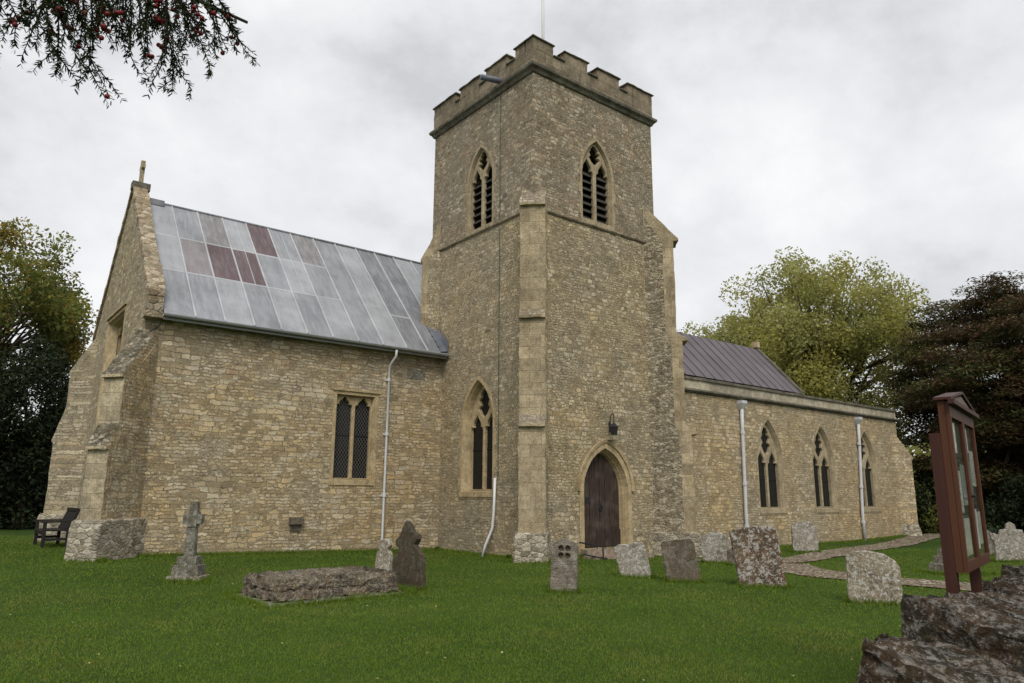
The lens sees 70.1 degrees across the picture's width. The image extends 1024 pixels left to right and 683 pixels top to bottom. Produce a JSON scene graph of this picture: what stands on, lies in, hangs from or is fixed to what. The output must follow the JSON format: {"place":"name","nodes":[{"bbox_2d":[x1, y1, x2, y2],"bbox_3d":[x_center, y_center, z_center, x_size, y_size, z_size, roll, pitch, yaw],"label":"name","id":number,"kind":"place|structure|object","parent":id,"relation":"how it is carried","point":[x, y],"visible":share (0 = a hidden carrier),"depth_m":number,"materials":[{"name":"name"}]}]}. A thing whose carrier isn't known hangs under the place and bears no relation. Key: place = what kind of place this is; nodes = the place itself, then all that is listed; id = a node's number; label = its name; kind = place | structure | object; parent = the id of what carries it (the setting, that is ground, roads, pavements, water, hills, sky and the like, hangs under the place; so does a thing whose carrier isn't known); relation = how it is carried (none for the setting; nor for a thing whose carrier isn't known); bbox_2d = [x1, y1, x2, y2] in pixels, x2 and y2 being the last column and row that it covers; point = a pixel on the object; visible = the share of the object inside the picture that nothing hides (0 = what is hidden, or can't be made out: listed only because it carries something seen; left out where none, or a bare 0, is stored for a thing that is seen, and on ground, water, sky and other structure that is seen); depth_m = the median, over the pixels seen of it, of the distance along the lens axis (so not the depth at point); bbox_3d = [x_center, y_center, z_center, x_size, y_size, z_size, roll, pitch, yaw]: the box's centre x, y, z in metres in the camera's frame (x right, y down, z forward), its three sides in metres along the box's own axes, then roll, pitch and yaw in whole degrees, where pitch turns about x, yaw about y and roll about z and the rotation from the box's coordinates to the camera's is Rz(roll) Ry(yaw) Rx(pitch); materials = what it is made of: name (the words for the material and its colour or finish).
{"place":"outdoors","nodes":[
{"label":"outdoors","id":0,"kind":"place"},
{"bbox_2d":[0,0,260,108],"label":"yew branch","id":1,"kind":"object","parent":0,"point":[102,9],"visible":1,"depth_m":2.61,"materials":[{"name":"green plant"}]},
{"bbox_2d":[0,505,1023,682],"bbox_3d":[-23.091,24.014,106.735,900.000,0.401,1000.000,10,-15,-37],"label":"lawn ground","id":2,"kind":"structure","parent":0,"point":[933,544],"depth_m":9.34,"materials":[{"name":"green plant"}]},
{"bbox_2d":[0,400,11,453],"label":"yew tree","id":3,"kind":"object","parent":2,"relation":"on","point":[3,440],"visible":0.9,"depth_m":28.01,"materials":[{"name":"green plant"}]},
{"bbox_2d":[0,335,72,529],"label":"yew tree","id":4,"kind":"object","parent":2,"relation":"on","point":[27,446],"visible":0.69,"depth_m":29.08,"materials":[{"name":"green plant"}]},
{"bbox_2d":[0,217,98,414],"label":"autumn tree","id":5,"kind":"object","parent":2,"relation":"on","point":[49,306],"visible":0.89,"depth_m":36.07,"materials":[{"name":"green plant"}]},
{"bbox_2d":[31,365,72,513],"bbox_3d":[-20.564,5.197,35.474,5.619,9.488,5.826,10,-15,-37],"label":"yew tree","id":6,"kind":"object","parent":2,"relation":"on","point":[46,476],"depth_m":34.35,"materials":[{"name":"green plant"}]},
{"bbox_2d":[33,507,80,547],"bbox_3d":[-12.396,5.030,19.814,0.900,1.010,1.650,10,-15,-37],"label":"wooden bench","id":7,"kind":"object","parent":2,"relation":"on","point":[70,515],"visible":0.96,"depth_m":19.61,"materials":[{"name":"brown wood"}]},
{"bbox_2d":[166,502,209,581],"bbox_3d":[-5.924,3.737,13.490,0.605,1.520,0.470,0,-12,0],"label":"stone cross","id":8,"kind":"object","parent":2,"relation":"on","point":[189,564],"visible":0.92,"depth_m":13.41,"materials":[{"name":"grey stone"}]},
{"bbox_2d":[237,565,402,606],"bbox_3d":[-3.131,4.000,11.962,2.519,0.548,1.759,10,-16,-39],"label":"chest tomb","id":9,"kind":"object","parent":2,"relation":"on","point":[290,586],"visible":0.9,"depth_m":11.50,"materials":[{"name":"grey stone"}]},
{"bbox_2d":[375,539,392,570],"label":"headstone","id":10,"kind":"object","parent":2,"relation":"on","point":[384,557],"visible":0.52,"depth_m":14.62,"materials":[{"name":"grey stone"}]},
{"bbox_2d":[392,520,425,590],"bbox_3d":[-1.838,3.901,12.968,0.845,1.434,0.120,-25,-33,38],"label":"headstone","id":11,"kind":"object","parent":2,"relation":"on","point":[409,564],"visible":0.58,"depth_m":12.90,"materials":[{"name":"grey stone"}]},
{"bbox_2d":[10,560,922,679],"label":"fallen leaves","id":12,"kind":"object","parent":2,"relation":"on","point":[413,627],"visible":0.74,"depth_m":8.14,"materials":[{"name":"brown plant"}]},
{"bbox_2d":[33,34,921,563],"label":"stone church","id":13,"kind":"structure","parent":2,"relation":"on","point":[493,360],"depth_m":21.33,"materials":[{"name":"beige stone"}]},
{"bbox_2d":[94,302,127,430],"bbox_3d":[-11.172,1.051,20.586,0.435,3.860,2.680,10,-15,-37],"label":"gable window","id":14,"kind":"structure","parent":13,"relation":"in","point":[116,322],"depth_m":21.50,"materials":[{"name":"stone"}]},
{"bbox_2d":[329,388,379,485],"bbox_3d":[-4.531,2.734,20.799,1.460,2.690,0.315,10,-15,-37],"label":"square headed window","id":15,"kind":"structure","parent":13,"relation":"in","point":[355,412],"depth_m":20.90,"materials":[{"name":"stone"}]},
{"bbox_2d":[458,376,495,498],"bbox_3d":[-0.875,2.746,21.106,0.390,3.516,1.816,10,-15,-37],"label":"traceried window","id":16,"kind":"structure","parent":13,"relation":"in","point":[477,438],"depth_m":21.39,"materials":[{"name":"stone"}]},
{"bbox_2d":[465,144,495,239],"bbox_3d":[-0.823,-4.716,22.744,0.475,2.996,1.567,10,-15,-37],"label":"belfry window","id":17,"kind":"structure","parent":13,"relation":"in","point":[488,175],"depth_m":22.91,"materials":[{"name":"grey stone"}]},
{"bbox_2d":[541,0,543,38],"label":"flagpole","id":18,"kind":"object","parent":13,"relation":"on","point":[542,19],"visible":0.32,"depth_m":24.95,"materials":[{"name":"white metal"}]},
{"bbox_2d":[579,138,615,230],"bbox_3d":[2.459,-4.798,22.364,1.553,2.955,0.475,10,-15,-37],"label":"belfry window","id":19,"kind":"structure","parent":13,"relation":"in","point":[590,193],"depth_m":22.44,"materials":[{"name":"grey stone"}]},
{"bbox_2d":[584,454,619,547],"bbox_3d":[2.436,4.443,20.566,1.580,2.590,0.150,10,-15,-37],"label":"plank door","id":20,"kind":"structure","parent":13,"relation":"in","point":[601,493],"depth_m":20.57,"materials":[{"name":"brown wood"}]},
{"bbox_2d":[596,529,620,548],"bbox_3d":[2.646,5.401,19.971,0.980,0.500,0.023,10,-15,-37],"label":"door gate","id":21,"kind":"structure","parent":13,"relation":"on","point":[604,539],"depth_m":19.91,"materials":[{"name":"black metal"}]},
{"bbox_2d":[605,413,618,440],"bbox_3d":[2.929,2.419,20.754,0.501,0.773,0.365,10,-15,-37],"label":"wall lantern","id":22,"kind":"object","parent":13,"relation":"attached to","point":[613,428],"depth_m":20.56,"materials":[{"name":"black metal"}]},
{"bbox_2d":[757,418,786,514],"bbox_3d":[9.193,4.467,26.255,1.746,3.434,0.300,10,-15,-37],"label":"traceried window","id":23,"kind":"structure","parent":13,"relation":"in","point":[770,462],"depth_m":26.44,"materials":[{"name":"grey stone"}]},
{"bbox_2d":[812,424,838,513],"bbox_3d":[12.050,4.953,28.473,1.744,3.434,0.300,10,-15,-37],"label":"traceried window","id":24,"kind":"structure","parent":13,"relation":"in","point":[823,464],"depth_m":28.67,"materials":[{"name":"grey stone"}]},
{"bbox_2d":[857,430,881,512],"bbox_3d":[14.790,5.419,30.601,1.732,3.434,0.300,10,-15,-37],"label":"traceried window","id":25,"kind":"structure","parent":13,"relation":"in","point":[871,493],"depth_m":30.87,"materials":[{"name":"grey stone"}]},
{"bbox_2d":[3,436,1000,505],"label":"distant woodland","id":26,"kind":"object","parent":2,"relation":"on","point":[919,451],"depth_m":84.17,"materials":[{"name":"green plant"}]},
{"bbox_2d":[550,538,578,591],"bbox_3d":[0.894,3.951,12.474,0.472,1.145,0.152,-1,-14,14],"label":"headstone","id":27,"kind":"object","parent":2,"relation":"on","point":[564,560],"visible":0.8,"depth_m":12.43,"materials":[{"name":"grey stone"}]},
{"bbox_2d":[579,542,607,559],"bbox_3d":[2.097,5.435,18.946,0.755,0.440,0.262,-3,-12,15],"label":"iron handrail","id":28,"kind":"object","parent":2,"relation":"on","point":[595,545],"visible":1,"depth_m":18.98,"materials":[{"name":"black metal"}]},
{"bbox_2d":[614,542,651,577],"bbox_3d":[2.480,4.565,14.831,0.636,0.958,0.140,-15,-20,13],"label":"headstone","id":29,"kind":"object","parent":2,"relation":"on","point":[632,558],"visible":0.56,"depth_m":14.81,"materials":[{"name":"grey stone"}]},
{"bbox_2d":[661,539,700,582],"bbox_3d":[3.263,4.348,14.065,0.650,1.062,0.130,-10,-16,8],"label":"headstone","id":30,"kind":"object","parent":2,"relation":"on","point":[680,561],"visible":0.66,"depth_m":14.04,"materials":[{"name":"grey stone"}]},
{"bbox_2d":[700,532,730,561],"bbox_3d":[5.172,5.340,18.461,0.733,1.026,0.130,-12,-15,17],"label":"headstone","id":31,"kind":"object","parent":2,"relation":"on","point":[715,546],"visible":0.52,"depth_m":18.44,"materials":[{"name":"grey stone"}]},
{"bbox_2d":[677,310,767,348],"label":"broadleaf tree","id":32,"kind":"object","parent":2,"relation":"on","point":[722,321],"visible":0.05,"depth_m":47.95,"materials":[{"name":"green plant"}]},
{"bbox_2d":[727,549,734,564],"bbox_3d":[5.399,5.370,17.729,0.309,0.647,0.100,-5,-13,11],"label":"footstone","id":33,"kind":"object","parent":2,"relation":"on","point":[730,557],"visible":0.3,"depth_m":17.73,"materials":[{"name":"grey stone"}]},
{"bbox_2d":[729,526,786,587],"bbox_3d":[4.510,4.067,13.347,0.844,1.323,0.150,-8,-18,8],"label":"headstone","id":34,"kind":"object","parent":2,"relation":"on","point":[757,555],"visible":0.66,"depth_m":13.32,"materials":[{"name":"grey stone"}]},
{"bbox_2d":[791,520,818,551],"bbox_3d":[9.376,6.374,23.380,0.788,1.248,0.130,-2,-12,9],"label":"headstone","id":35,"kind":"object","parent":2,"relation":"on","point":[804,535],"visible":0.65,"depth_m":23.35,"materials":[{"name":"grey stone"}]},
{"bbox_2d":[697,533,939,562],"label":"gravel path","id":36,"kind":"structure","parent":2,"relation":"on","point":[845,551],"depth_m":25.02,"materials":[{"name":"beige gravel"}]},
{"bbox_2d":[697,246,950,447],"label":"broadleaf tree","id":37,"kind":"object","parent":2,"relation":"on","point":[819,357],"visible":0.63,"depth_m":41.38,"materials":[{"name":"green plant"}]},
{"bbox_2d":[845,550,902,604],"bbox_3d":[5.628,3.792,11.356,0.768,1.040,0.160,-3,-15,21],"label":"headstone","id":38,"kind":"object","parent":2,"relation":"on","point":[871,575],"visible":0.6,"depth_m":11.32,"materials":[{"name":"grey stone"}]},
{"bbox_2d":[913,468,939,533],"bbox_3d":[19.991,7.870,34.967,3.955,3.760,3.918,-1,-12,5],"label":"evergreen shrub","id":39,"kind":"object","parent":2,"relation":"on","point":[927,515],"visible":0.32,"depth_m":34.06,"materials":[{"name":"green plant"}]},
{"bbox_2d":[856,564,1023,682],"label":"dry stone wall","id":40,"kind":"structure","parent":2,"relation":"on","point":[967,637],"depth_m":3.15,"materials":[{"name":"grey stone"}]},
{"bbox_2d":[878,270,1023,527],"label":"conifer tree","id":41,"kind":"object","parent":2,"relation":"on","point":[994,347],"visible":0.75,"depth_m":34.42,"materials":[{"name":"plant"}]},
{"bbox_2d":[918,548,988,572],"bbox_3d":[9.871,4.504,16.407,1.150,1.550,1.000,1,-12,-3],"label":"stepped monument","id":42,"kind":"object","parent":2,"relation":"on","point":[937,564],"visible":0.14,"depth_m":16.39,"materials":[{"name":"grey stone"}]},
{"bbox_2d":[929,392,990,593],"bbox_3d":[3.453,1.730,5.468,0.190,2.717,1.300,-9,-15,38],"label":"notice board","id":43,"kind":"object","parent":2,"relation":"on","point":[960,511],"visible":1,"depth_m":5.24,"materials":[{"name":"red wood"}]},
{"bbox_2d":[944,401,980,572],"bbox_3d":[3.311,1.052,5.338,0.055,1.182,0.592,-9,-15,38],"label":"glazed door","id":44,"kind":"structure","parent":43,"relation":"in","point":[955,428],"depth_m":5.31,"materials":[{"name":"red wood"}]},
{"bbox_2d":[962,412,990,565],"bbox_3d":[3.674,1.153,5.806,0.028,1.182,0.592,-9,-15,38],"label":"glazed door","id":45,"kind":"structure","parent":43,"relation":"in","point":[981,530],"depth_m":5.86,"materials":[{"name":"red wood"}]},
{"bbox_2d":[987,530,994,554],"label":"headstone","id":46,"kind":"object","parent":2,"relation":"on","point":[991,546],"visible":0.11,"depth_m":21.81,"materials":[{"name":"grey stone"}]},
{"bbox_2d":[983,472,1023,533],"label":"evergreen shrub","id":47,"kind":"object","parent":2,"relation":"on","point":[1000,511],"visible":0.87,"depth_m":31.50,"materials":[{"name":"green plant"}]},
{"bbox_2d":[989,522,1023,561],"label":"headstone","id":48,"kind":"object","parent":2,"relation":"on","point":[1008,541],"visible":0.62,"depth_m":19.62,"materials":[{"name":"grey stone"}]},
{"bbox_2d":[0,0,1023,455],"label":"sky","id":49,"kind":"structure","parent":0,"point":[892,131],"materials":[{"name":"grey"}]},
{"bbox_2d":[783,563,970,590],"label":"gravel path","id":50,"kind":"structure","parent":0,"point":[804,569],"depth_m":15.43,"materials":[{"name":"beige gravel"}]}
]}

